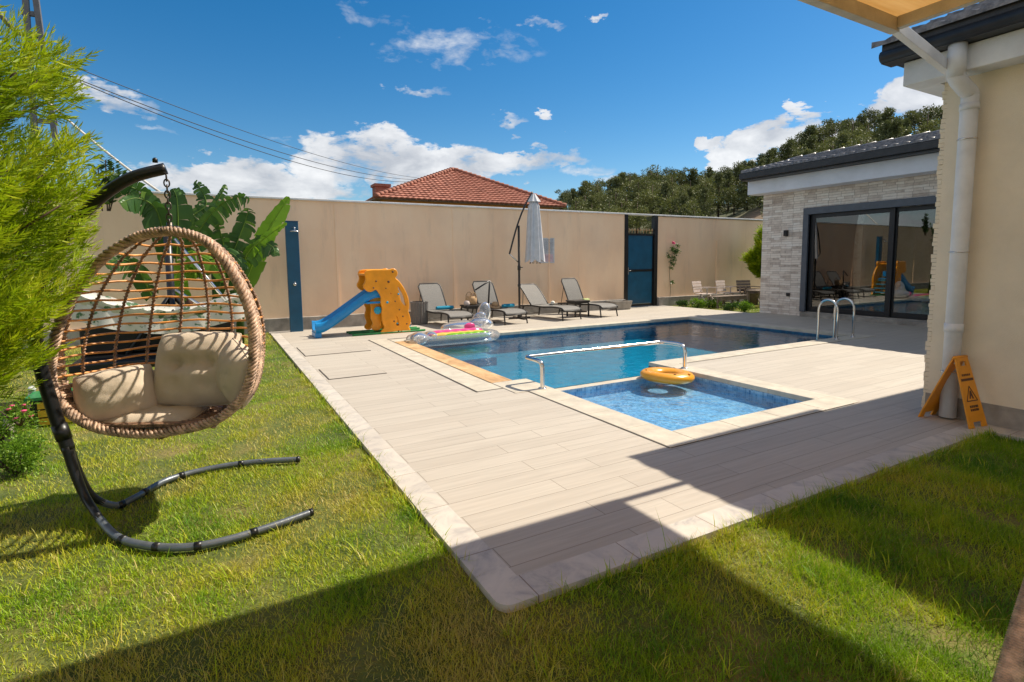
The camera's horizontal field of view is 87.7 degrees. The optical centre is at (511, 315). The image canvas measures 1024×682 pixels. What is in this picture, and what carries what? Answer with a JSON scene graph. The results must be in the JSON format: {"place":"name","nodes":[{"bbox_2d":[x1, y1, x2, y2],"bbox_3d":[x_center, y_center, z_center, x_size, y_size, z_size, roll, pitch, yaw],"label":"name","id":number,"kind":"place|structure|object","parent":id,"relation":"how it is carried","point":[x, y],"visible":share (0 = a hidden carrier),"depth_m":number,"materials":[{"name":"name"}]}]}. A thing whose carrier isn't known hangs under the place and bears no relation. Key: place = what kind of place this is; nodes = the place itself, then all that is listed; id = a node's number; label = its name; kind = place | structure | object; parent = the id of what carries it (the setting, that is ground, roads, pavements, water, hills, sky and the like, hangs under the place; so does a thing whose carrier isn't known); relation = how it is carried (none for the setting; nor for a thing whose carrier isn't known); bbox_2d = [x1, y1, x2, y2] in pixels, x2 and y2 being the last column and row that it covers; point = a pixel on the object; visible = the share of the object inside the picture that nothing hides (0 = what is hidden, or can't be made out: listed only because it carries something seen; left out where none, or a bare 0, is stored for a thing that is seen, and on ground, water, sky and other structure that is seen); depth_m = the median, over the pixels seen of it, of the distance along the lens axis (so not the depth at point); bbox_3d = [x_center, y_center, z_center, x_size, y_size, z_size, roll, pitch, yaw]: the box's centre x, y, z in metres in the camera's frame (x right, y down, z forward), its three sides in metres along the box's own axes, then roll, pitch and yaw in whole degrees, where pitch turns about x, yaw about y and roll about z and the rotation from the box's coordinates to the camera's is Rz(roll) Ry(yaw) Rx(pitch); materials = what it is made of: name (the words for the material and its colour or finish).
{"place":"outdoors","nodes":[
{"label":"outdoors","id":0,"kind":"place"},
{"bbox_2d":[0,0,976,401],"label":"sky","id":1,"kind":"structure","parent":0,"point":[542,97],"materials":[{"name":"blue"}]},
{"bbox_2d":[0,301,1023,681],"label":"lawn","id":2,"kind":"structure","parent":0,"point":[356,675],"depth_m":2.50,"materials":[{"name":"plant"}]},
{"bbox_2d":[0,394,39,428],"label":"flowering plant","id":3,"kind":"object","parent":2,"relation":"on","point":[8,413],"visible":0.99,"depth_m":4.58,"materials":[{"name":"green plant"}]},
{"bbox_2d":[0,410,46,440],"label":"shrub","id":4,"kind":"object","parent":2,"relation":"on","point":[3,433],"visible":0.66,"depth_m":4.69,"materials":[{"name":"green plant"}]},
{"bbox_2d":[0,426,52,479],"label":"shrub","id":5,"kind":"object","parent":2,"relation":"on","point":[28,449],"visible":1,"depth_m":3.94,"materials":[{"name":"green plant"}]},
{"bbox_2d":[23,389,72,427],"bbox_3d":[-4.529,0.916,5.311,0.410,0.300,0.360,-4,6,-29],"label":"slatted box","id":6,"kind":"object","parent":2,"relation":"on","point":[34,398],"visible":0.21,"depth_m":5.14,"materials":[{"name":"yellow wood"}]},
{"bbox_2d":[0,3,113,408],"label":"conifer","id":7,"kind":"object","parent":2,"relation":"on","point":[21,263],"visible":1,"depth_m":2.52,"materials":[{"name":"green plant"}]},
{"bbox_2d":[65,236,244,375],"bbox_3d":[-4.344,-0.041,6.660,1.850,1.940,0.980,-4,6,-29],"label":"garden swing","id":8,"kind":"object","parent":2,"relation":"on","point":[125,328],"visible":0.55,"depth_m":6.53,"materials":[{"name":"white metal"}]},
{"bbox_2d":[29,157,313,551],"bbox_3d":[-2.061,0.150,3.278,1.459,2.165,1.302,-4,6,-29],"label":"hanging egg chair","id":9,"kind":"object","parent":2,"relation":"on","point":[58,402],"visible":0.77,"depth_m":3.25,"materials":[{"name":"wicker"}]},
{"bbox_2d":[72,364,158,421],"bbox_3d":[-2.556,0.510,3.451,0.450,0.345,0.263,-4,6,-29],"label":"cushion","id":10,"kind":"object","parent":9,"relation":"on","point":[102,395],"visible":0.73,"depth_m":3.37,"materials":[{"name":"fabric"}]},
{"bbox_2d":[102,404,211,429],"bbox_3d":[-2.401,0.655,3.572,0.651,0.169,0.469,-1,6,-2],"label":"cushion","id":11,"kind":"object","parent":9,"relation":"on","point":[161,413],"visible":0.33,"depth_m":3.41,"materials":[{"name":"fabric"}]},
{"bbox_2d":[154,331,241,406],"bbox_3d":[-2.121,0.360,3.614,0.570,0.492,0.308,-1,6,0],"label":"cushion","id":12,"kind":"object","parent":11,"relation":"on","point":[185,368],"visible":0.78,"depth_m":3.52,"materials":[{"name":"fabric"}]},
{"bbox_2d":[216,338,253,409],"bbox_3d":[-1.785,0.374,3.466,0.250,0.436,0.431,-4,6,-29],"label":"cushion","id":13,"kind":"object","parent":9,"relation":"on","point":[232,367],"visible":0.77,"depth_m":3.34,"materials":[{"name":"fabric"}]},
{"bbox_2d":[105,175,289,343],"bbox_3d":[-5.468,-0.906,9.561,2.833,3.128,1.123,-4,6,-29],"label":"banana plant","id":14,"kind":"object","parent":2,"relation":"on","point":[254,255],"visible":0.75,"depth_m":9.53,"materials":[{"name":"green plant"}]},
{"bbox_2d":[691,281,717,302],"bbox_3d":[6.517,-0.744,18.027,0.620,0.815,0.708,-5,7,-37],"label":"slatted chair","id":15,"kind":"object","parent":2,"relation":"on","point":[695,284],"visible":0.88,"depth_m":18.09,"materials":[{"name":"brown wood"}]},
{"bbox_2d":[707,294,746,308],"bbox_3d":[7.102,-0.460,17.527,1.500,0.385,0.420,-4,6,-29],"label":"table","id":16,"kind":"object","parent":2,"relation":"on","point":[732,298],"visible":0.79,"depth_m":17.33,"materials":[{"name":"brown wood"}]},
{"bbox_2d":[715,280,740,302],"bbox_3d":[7.484,-0.796,18.448,0.620,0.815,0.708,-5,7,-35],"label":"slatted chair","id":17,"kind":"object","parent":2,"relation":"on","point":[720,284],"visible":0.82,"depth_m":18.56,"materials":[{"name":"brown wood"}]},
{"bbox_2d":[736,280,759,300],"bbox_3d":[8.105,-0.786,18.278,0.620,0.815,0.708,-2,6,-9],"label":"slatted chair","id":18,"kind":"object","parent":2,"relation":"on","point":[742,283],"visible":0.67,"depth_m":18.53,"materials":[{"name":"brown wood"}]},
{"bbox_2d":[738,222,762,277],"bbox_3d":[9.067,-1.880,19.022,1.793,2.978,1.760,-4,6,-29],"label":"conifer","id":19,"kind":"object","parent":2,"relation":"on","point":[751,258],"visible":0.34,"depth_m":18.89,"materials":[{"name":"green plant"}]},
{"bbox_2d":[743,288,759,304],"bbox_3d":[8.242,-0.636,18.343,0.580,0.550,0.571,-4,6,-29],"label":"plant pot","id":20,"kind":"object","parent":2,"relation":"on","point":[753,298],"visible":0.51,"depth_m":18.14,"materials":[{"name":"wood"}]},
{"bbox_2d":[739,130,939,326],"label":"pool house","id":21,"kind":"structure","parent":2,"relation":"on","point":[857,222],"depth_m":13.69,"materials":[{"name":"stone"}]},
{"bbox_2d":[807,207,896,316],"bbox_3d":[8.295,-1.289,13.151,0.050,2.520,1.980,-4,6,-29],"label":"sliding door","id":22,"kind":"structure","parent":21,"relation":"in","point":[834,237],"depth_m":13.34,"materials":[{"name":"metal"}]},
{"bbox_2d":[890,204,935,319],"bbox_3d":[9.374,-1.122,11.344,0.050,2.520,2.400,-4,6,-29],"label":"sliding door","id":23,"kind":"structure","parent":21,"relation":"in","point":[922,207],"depth_m":12.20,"materials":[{"name":"metal"}]},
{"bbox_2d":[991,578,1023,681],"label":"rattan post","id":24,"kind":"object","parent":2,"relation":"on","point":[1010,665],"visible":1,"depth_m":1.86,"materials":[{"name":"wicker"}]},
{"bbox_2d":[279,306,966,575],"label":"deck","id":25,"kind":"structure","parent":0,"point":[521,483],"depth_m":4.53,"materials":[{"name":"tile"}]},
{"bbox_2d":[285,221,302,331],"bbox_3d":[-4.827,-0.845,11.855,0.280,2.495,0.430,-4,6,-29],"label":"outdoor shower","id":26,"kind":"object","parent":25,"relation":"on","point":[293,275],"visible":0.93,"depth_m":11.93,"materials":[{"name":"blue paint"}]},
{"bbox_2d":[297,343,370,355],"bbox_3d":[-3.191,0.599,9.498,1.084,0.006,1.066,-4,6,-29],"label":"inspection cover","id":27,"kind":"object","parent":25,"relation":"on","point":[329,349],"visible":1,"depth_m":9.44,"materials":[{"name":"tile"}]},
{"bbox_2d":[318,364,385,379],"bbox_3d":[-2.251,0.786,7.501,0.774,0.006,0.786,-4,6,-29],"label":"inspection cover","id":28,"kind":"object","parent":25,"relation":"on","point":[348,371],"visible":1,"depth_m":7.46,"materials":[{"name":"tile"}]},
{"bbox_2d":[312,268,424,337],"bbox_3d":[-3.130,-0.289,11.607,2.320,1.448,0.743,-4,6,-29],"label":"play slide","id":29,"kind":"object","parent":25,"relation":"on","point":[386,308],"visible":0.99,"depth_m":11.47,"materials":[{"name":"orange plastic"}]},
{"bbox_2d":[410,301,427,324],"bbox_3d":[-2.313,-0.065,13.322,0.454,0.560,0.454,-4,6,-29],"label":"fluted planter","id":30,"kind":"object","parent":25,"relation":"on","point":[419,314],"visible":1,"depth_m":13.16,"materials":[{"name":"concrete"}]},
{"bbox_2d":[371,339,500,390],"bbox_3d":[-1.480,0.683,8.500,0.350,0.001,5.020,-4,6,-29],"label":"pool surround","id":31,"kind":"object","parent":25,"relation":"on","point":[466,379],"visible":1,"depth_m":7.72,"materials":[{"name":"stone"}]},
{"bbox_2d":[418,283,472,328],"bbox_3d":[-1.675,-0.272,13.121,0.696,1.007,1.754,-5,7,-35],"label":"sun lounger","id":32,"kind":"object","parent":25,"relation":"on","point":[432,294],"visible":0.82,"depth_m":13.51,"materials":[{"name":"fabric"}]},
{"bbox_2d":[440,302,492,330],"bbox_3d":[-0.979,0.054,11.528,1.158,0.671,0.629,-2,6,-15],"label":"inflatable animal float","id":33,"kind":"object","parent":25,"relation":"on","point":[473,321],"visible":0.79,"depth_m":11.44,"materials":[{"name":"clear plastic"}]},
{"bbox_2d":[472,280,527,324],"bbox_3d":[-0.372,-0.355,13.683,0.696,1.034,1.754,-4,7,-34],"label":"sun lounger","id":34,"kind":"object","parent":25,"relation":"on","point":[481,293],"visible":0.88,"depth_m":14.04,"materials":[{"name":"fabric"}]},
{"bbox_2d":[509,191,544,319],"bbox_3d":[0.379,-1.604,14.245,1.073,3.382,0.665,-4,6,-29],"label":"folded umbrella","id":35,"kind":"object","parent":25,"relation":"on","point":[534,249],"visible":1,"depth_m":14.11,"materials":[{"name":"fabric"}]},
{"bbox_2d":[520,283,581,320],"bbox_3d":[0.996,-0.384,14.457,0.696,0.908,1.835,-5,7,-39],"label":"sun lounger","id":36,"kind":"object","parent":25,"relation":"on","point":[533,294],"visible":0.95,"depth_m":14.78,"materials":[{"name":"fabric"}]},
{"bbox_2d":[566,299,589,317],"bbox_3d":[1.819,-0.195,14.735,0.500,0.450,0.450,-4,6,-29],"label":"side table","id":37,"kind":"object","parent":25,"relation":"on","point":[579,301],"visible":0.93,"depth_m":14.60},
{"bbox_2d":[558,278,617,317],"bbox_3d":[2.128,-0.530,15.148,0.696,1.040,1.754,-5,7,-38],"label":"sun lounger","id":38,"kind":"object","parent":25,"relation":"on","point":[571,288],"visible":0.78,"depth_m":15.48,"materials":[{"name":"fabric"}]},
{"bbox_2d":[369,336,853,447],"bbox_3d":[1.153,0.756,7.449,8.952,0.001,6.229,0,6,9],"label":"deck joint","id":39,"kind":"object","parent":25,"relation":"on","point":[574,409],"visible":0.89,"depth_m":6.25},
{"bbox_2d":[606,300,631,309],"bbox_3d":[3.374,-0.322,16.771,0.697,0.270,0.447,-4,6,-29],"label":"stone trough","id":40,"kind":"object","parent":25,"relation":"on","point":[624,304],"visible":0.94,"depth_m":16.62,"materials":[{"name":"stone"}]},
{"bbox_2d":[432,325,809,387],"bbox_3d":[2.459,0.783,10.310,7.630,0.240,4.620,-4,6,-29],"label":"pool basin","id":41,"kind":"object","parent":25,"relation":"in","point":[508,360],"visible":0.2,"depth_m":11.20,"materials":[{"name":"tile"}]},
{"bbox_2d":[420,320,838,388],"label":"waterline tiles","id":42,"kind":"object","parent":41,"relation":"attached to","point":[549,334],"visible":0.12,"depth_m":12.01,"materials":[{"name":"tile"}]},
{"bbox_2d":[816,297,855,339],"bbox_3d":[6.202,0.260,10.237,0.630,1.188,0.464,-4,6,-29],"label":"pool ladder","id":43,"kind":"object","parent":41,"relation":"on","point":[836,318],"visible":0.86,"depth_m":10.19,"materials":[{"name":"metal"}]},
{"bbox_2d":[390,316,873,446],"bbox_3d":[2.952,0.769,9.395,8.250,0.458,7.290,-4,6,-29],"label":"pool coping","id":44,"kind":"object","parent":25,"relation":"on","point":[813,402],"visible":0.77,"depth_m":6.05,"materials":[{"name":"stone"}]},
{"bbox_2d":[395,341,510,382],"bbox_3d":[-1.133,0.696,8.546,0.300,0.058,4.138,-4,6,-29],"label":"pool coping","id":45,"kind":"object","parent":44,"relation":"on","point":[484,374],"visible":0.77,"depth_m":7.97,"materials":[{"name":"stone"}]},
{"bbox_2d":[525,340,687,388],"bbox_3d":[1.300,0.618,7.019,2.445,0.363,0.448,-4,6,-29],"label":"pool handrail","id":46,"kind":"object","parent":44,"relation":"on","point":[532,357],"visible":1,"depth_m":7.05,"materials":[{"name":"metal"}]},
{"bbox_2d":[562,377,802,430],"bbox_3d":[1.866,1.008,6.068,2.110,0.141,1.920,-4,6,-29],"label":"pool basin","id":47,"kind":"object","parent":25,"relation":"in","point":[684,411],"visible":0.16,"depth_m":6.41,"materials":[{"name":"tile"}]},
{"bbox_2d":[588,382,791,424],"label":"pool water","id":48,"kind":"structure","parent":47,"relation":"in","point":[683,391],"depth_m":6.39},
{"bbox_2d":[640,366,694,384],"bbox_3d":[2.042,0.789,7.020,0.695,0.166,0.696,-4,6,-29],"label":"swim ring","id":49,"kind":"object","parent":48,"relation":"on","point":[665,375],"visible":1,"depth_m":6.79,"materials":[{"name":"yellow plastic"}]},
{"bbox_2d":[918,355,987,428],"bbox_3d":[4.054,0.669,4.892,0.254,0.618,0.430,-3,6,-22],"label":"wet floor sign","id":50,"kind":"object","parent":25,"relation":"on","point":[973,409],"visible":0.99,"depth_m":4.80,"materials":[{"name":"plastic"}]},
{"bbox_2d":[445,321,824,361],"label":"pool water","id":51,"kind":"structure","parent":0,"point":[684,322],"depth_m":11.78,"materials":[{"name":"liquid"}]},
{"bbox_2d":[406,327,499,346],"bbox_3d":[-1.163,0.396,10.675,1.909,0.267,0.869,-4,6,-29],"label":"inflatable float","id":52,"kind":"object","parent":51,"relation":"on","point":[474,332],"visible":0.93,"depth_m":10.57,"materials":[{"name":"multicoloured plastic"}]},
{"bbox_2d":[628,202,762,233],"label":"hill","id":53,"kind":"structure","parent":0,"point":[753,213],"depth_m":60.88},
{"bbox_2d":[87,154,126,210],"bbox_3d":[-7.563,-2.502,10.030,0.633,1.079,0.228,-4,6,-29],"label":"plumed shrub","id":54,"kind":"object","parent":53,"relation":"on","point":[118,173],"visible":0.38,"depth_m":10.01,"materials":[{"name":"green plant"}]},
{"bbox_2d":[585,182,608,204],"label":"pine tree","id":55,"kind":"object","parent":53,"relation":"on","point":[594,190],"visible":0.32,"depth_m":75.17,"materials":[{"name":"green plant"}]},
{"bbox_2d":[596,187,630,211],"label":"pine tree","id":56,"kind":"object","parent":53,"relation":"on","point":[615,200],"visible":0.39,"depth_m":57.86,"materials":[{"name":"green plant"}]},
{"bbox_2d":[605,176,625,207],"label":"pine tree","id":57,"kind":"object","parent":53,"relation":"on","point":[617,183],"visible":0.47,"depth_m":64.70,"materials":[{"name":"green plant"}]},
{"bbox_2d":[610,203,643,230],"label":"pine tree","id":58,"kind":"object","parent":53,"relation":"on","point":[635,222],"visible":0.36,"depth_m":49.34,"materials":[{"name":"green plant"}]},
{"bbox_2d":[625,179,646,204],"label":"pine tree","id":59,"kind":"object","parent":53,"relation":"on","point":[634,195],"visible":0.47,"depth_m":65.33,"materials":[{"name":"green plant"}]},
{"bbox_2d":[629,201,649,233],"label":"pine tree","id":60,"kind":"object","parent":53,"relation":"on","point":[639,210],"visible":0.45,"depth_m":50.48,"materials":[{"name":"green plant"}]},
{"bbox_2d":[633,187,673,217],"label":"pine tree","id":61,"kind":"object","parent":53,"relation":"on","point":[651,205],"visible":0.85,"depth_m":55.09,"materials":[{"name":"green plant"}]},
{"bbox_2d":[641,164,665,188],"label":"pine tree","id":62,"kind":"object","parent":53,"relation":"on","point":[654,174],"visible":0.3,"depth_m":76.72,"materials":[{"name":"green plant"}]},
{"bbox_2d":[659,181,677,214],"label":"pine tree","id":63,"kind":"object","parent":53,"relation":"on","point":[666,187],"visible":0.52,"depth_m":55.82,"materials":[{"name":"green plant"}]},
{"bbox_2d":[658,173,684,210],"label":"pine tree","id":64,"kind":"object","parent":53,"relation":"on","point":[673,193],"visible":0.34,"depth_m":63.82,"materials":[{"name":"green plant"}]},
{"bbox_2d":[663,166,690,207],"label":"pine tree","id":65,"kind":"object","parent":53,"relation":"on","point":[675,171],"visible":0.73,"depth_m":76.15,"materials":[{"name":"green plant"}]},
{"bbox_2d":[672,192,691,214],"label":"pine tree","id":66,"kind":"object","parent":53,"relation":"on","point":[684,199],"visible":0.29,"depth_m":49.35,"materials":[{"name":"green plant"}]},
{"bbox_2d":[684,167,701,208],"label":"pine tree","id":67,"kind":"object","parent":53,"relation":"on","point":[693,171],"visible":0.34,"depth_m":76.04,"materials":[{"name":"green plant"}]},
{"bbox_2d":[677,200,712,216],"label":"pine tree","id":68,"kind":"object","parent":53,"relation":"on","point":[692,212],"visible":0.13,"depth_m":47.81,"materials":[{"name":"green plant"}]},
{"bbox_2d":[696,186,716,216],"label":"pine tree","id":69,"kind":"object","parent":53,"relation":"on","point":[706,201],"visible":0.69,"depth_m":56.78,"materials":[{"name":"green plant"}]},
{"bbox_2d":[692,177,725,210],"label":"pine tree","id":70,"kind":"object","parent":53,"relation":"on","point":[711,194],"visible":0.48,"depth_m":62.42,"materials":[{"name":"green plant"}]},
{"bbox_2d":[708,171,734,216],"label":"pine tree","id":71,"kind":"object","parent":53,"relation":"on","point":[718,179],"visible":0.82,"depth_m":63.66,"materials":[{"name":"green plant"}]},
{"bbox_2d":[722,170,740,210],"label":"pine tree","id":72,"kind":"object","parent":53,"relation":"on","point":[728,175],"visible":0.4,"depth_m":69.15,"materials":[{"name":"green plant"}]},
{"bbox_2d":[723,160,744,184],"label":"pine tree","id":73,"kind":"object","parent":53,"relation":"on","point":[737,169],"visible":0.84,"depth_m":74.12,"materials":[{"name":"green plant"}]},
{"bbox_2d":[723,185,745,214],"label":"pine tree","id":74,"kind":"object","parent":53,"relation":"on","point":[735,200],"visible":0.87,"depth_m":63.17,"materials":[{"name":"green plant"}]},
{"bbox_2d":[736,181,758,210],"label":"pine tree","id":75,"kind":"object","parent":53,"relation":"on","point":[746,201],"visible":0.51,"depth_m":62.46,"materials":[{"name":"green plant"}]},
{"bbox_2d":[782,139,796,159],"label":"pine tree","id":76,"kind":"object","parent":53,"relation":"on","point":[789,148],"visible":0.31,"depth_m":65.52,"materials":[{"name":"green plant"}]},
{"bbox_2d":[796,125,820,149],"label":"pine tree","id":77,"kind":"object","parent":53,"relation":"on","point":[810,129],"visible":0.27,"depth_m":71.32,"materials":[{"name":"green plant"}]},
{"bbox_2d":[803,134,824,153],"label":"pine tree","id":78,"kind":"object","parent":53,"relation":"on","point":[811,143],"visible":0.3,"depth_m":58.52,"materials":[{"name":"green plant"}]},
{"bbox_2d":[819,118,854,137],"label":"pine tree","id":79,"kind":"object","parent":53,"relation":"on","point":[827,129],"visible":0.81,"depth_m":71.06,"materials":[{"name":"green plant"}]},
{"bbox_2d":[833,132,849,148],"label":"pine tree","id":80,"kind":"object","parent":53,"relation":"on","point":[842,136],"visible":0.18,"depth_m":54.97,"materials":[{"name":"green plant"}]},
{"bbox_2d":[836,118,862,132],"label":"pine tree","id":81,"kind":"object","parent":53,"relation":"on","point":[839,128],"visible":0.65,"depth_m":67.06,"materials":[{"name":"green plant"}]},
{"bbox_2d":[831,121,871,149],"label":"pine tree","id":82,"kind":"object","parent":53,"relation":"on","point":[856,131],"visible":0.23,"depth_m":60.51,"materials":[{"name":"green plant"}]},
{"bbox_2d":[861,106,891,130],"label":"pine tree","id":83,"kind":"object","parent":53,"relation":"on","point":[872,112],"visible":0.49,"depth_m":73.15,"materials":[{"name":"green plant"}]},
{"bbox_2d":[872,119,895,141],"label":"pine tree","id":84,"kind":"object","parent":53,"relation":"on","point":[885,133],"visible":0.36,"depth_m":54.08,"materials":[{"name":"green plant"}]},
{"bbox_2d":[875,107,905,137],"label":"pine tree","id":85,"kind":"object","parent":53,"relation":"on","point":[887,113],"visible":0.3,"depth_m":60.69,"materials":[{"name":"green plant"}]},
{"bbox_2d":[889,117,910,138],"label":"pine tree","id":86,"kind":"object","parent":53,"relation":"on","point":[897,128],"visible":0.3,"depth_m":53.92,"materials":[{"name":"green plant"}]},
{"bbox_2d":[902,110,930,133],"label":"pine tree","id":87,"kind":"object","parent":53,"relation":"on","point":[912,116],"visible":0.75,"depth_m":64.83,"materials":[{"name":"green plant"}]},
{"bbox_2d":[907,114,940,134],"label":"pine tree","id":88,"kind":"object","parent":53,"relation":"on","point":[930,125],"visible":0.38,"depth_m":59.67,"materials":[{"name":"green plant"}]},
{"bbox_2d":[919,103,942,121],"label":"pine tree","id":89,"kind":"object","parent":53,"relation":"on","point":[931,113],"visible":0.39,"depth_m":62.76,"materials":[{"name":"green plant"}]},
{"label":"ground","id":90,"kind":"structure","parent":0,"visible":0},
{"bbox_2d":[0,0,63,185],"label":"utility pole","id":91,"kind":"object","parent":90,"relation":"on","point":[36,13],"visible":0.28,"depth_m":14.80,"materials":[{"name":"metal"}]},
{"bbox_2d":[41,96,160,191],"bbox_3d":[-9.890,-4.204,12.587,4.740,2.931,0.052,2,6,24],"label":"guy rope","id":92,"kind":"object","parent":91,"relation":"attached to","point":[127,168],"visible":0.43,"depth_m":12.29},
{"bbox_2d":[50,57,415,177],"bbox_3d":[-10.425,-9.119,28.960,0.024,1.122,28.842,0,6,11],"label":"overhead cable","id":93,"kind":"object","parent":91,"relation":"attached to","point":[220,122],"visible":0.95,"depth_m":20.96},
{"bbox_2d":[70,78,400,181],"bbox_3d":[-10.528,-8.636,28.947,0.029,1.450,28.716,0,6,11],"label":"overhead cable","id":94,"kind":"object","parent":91,"relation":"attached to","point":[217,136],"visible":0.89,"depth_m":21.03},
{"bbox_2d":[62,72,413,179],"bbox_3d":[-10.363,-8.844,29.020,0.029,1.405,28.960,1,6,11],"label":"overhead cable","id":95,"kind":"object","parent":91,"relation":"attached to","point":[217,131],"visible":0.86,"depth_m":20.79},
{"bbox_2d":[5,189,762,348],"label":"garden wall","id":96,"kind":"structure","parent":90,"relation":"on","point":[454,251],"depth_m":14.27,"materials":[{"name":"paint"}]},
{"bbox_2d":[540,238,553,262],"bbox_3d":[1.042,-1.919,15.794,0.514,0.734,0.010,-4,6,-29],"label":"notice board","id":97,"kind":"object","parent":96,"relation":"attached to","point":[546,245],"visible":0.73,"depth_m":15.81,"materials":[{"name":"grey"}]},
{"bbox_2d":[624,215,657,305],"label":"garden gate","id":98,"kind":"structure","parent":96,"relation":"attached to","point":[640,265],"depth_m":17.69,"materials":[{"name":"blue metal"}]},
{"bbox_2d":[628,235,651,303],"bbox_3d":[4.237,-1.512,17.678,1.060,2.240,0.020,-4,6,-29],"label":"door panel","id":99,"kind":"structure","parent":98,"relation":"in","point":[639,247],"depth_m":17.67,"materials":[{"name":"blue paint"}]},
{"bbox_2d":[365,167,565,209],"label":"neighbour house","id":100,"kind":"structure","parent":90,"relation":"on","point":[452,186],"depth_m":30.09,"materials":[{"name":"red tile"}]},
{"bbox_2d":[269,305,664,333],"bbox_3d":[-0.263,0.076,15.292,12.290,0.146,0.950,-4,6,-29],"label":"paving edge","id":101,"kind":"object","parent":90,"relation":"on","point":[646,306],"visible":0.18,"depth_m":15.36,"materials":[{"name":"stone"}]},
{"bbox_2d":[270,332,1023,612],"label":"deck border","id":102,"kind":"object","parent":90,"relation":"on","point":[501,584],"visible":0.63,"depth_m":3.13,"materials":[{"name":"stone"}]},
{"bbox_2d":[798,0,984,74],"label":"awning","id":103,"kind":"object","parent":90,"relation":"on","point":[896,18],"visible":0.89,"depth_m":4.06,"materials":[{"name":"fabric"}]},
{"bbox_2d":[871,0,1023,431],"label":"white house","id":104,"kind":"structure","parent":90,"relation":"on","point":[976,303],"depth_m":4.73,"materials":[{"name":"paint"}]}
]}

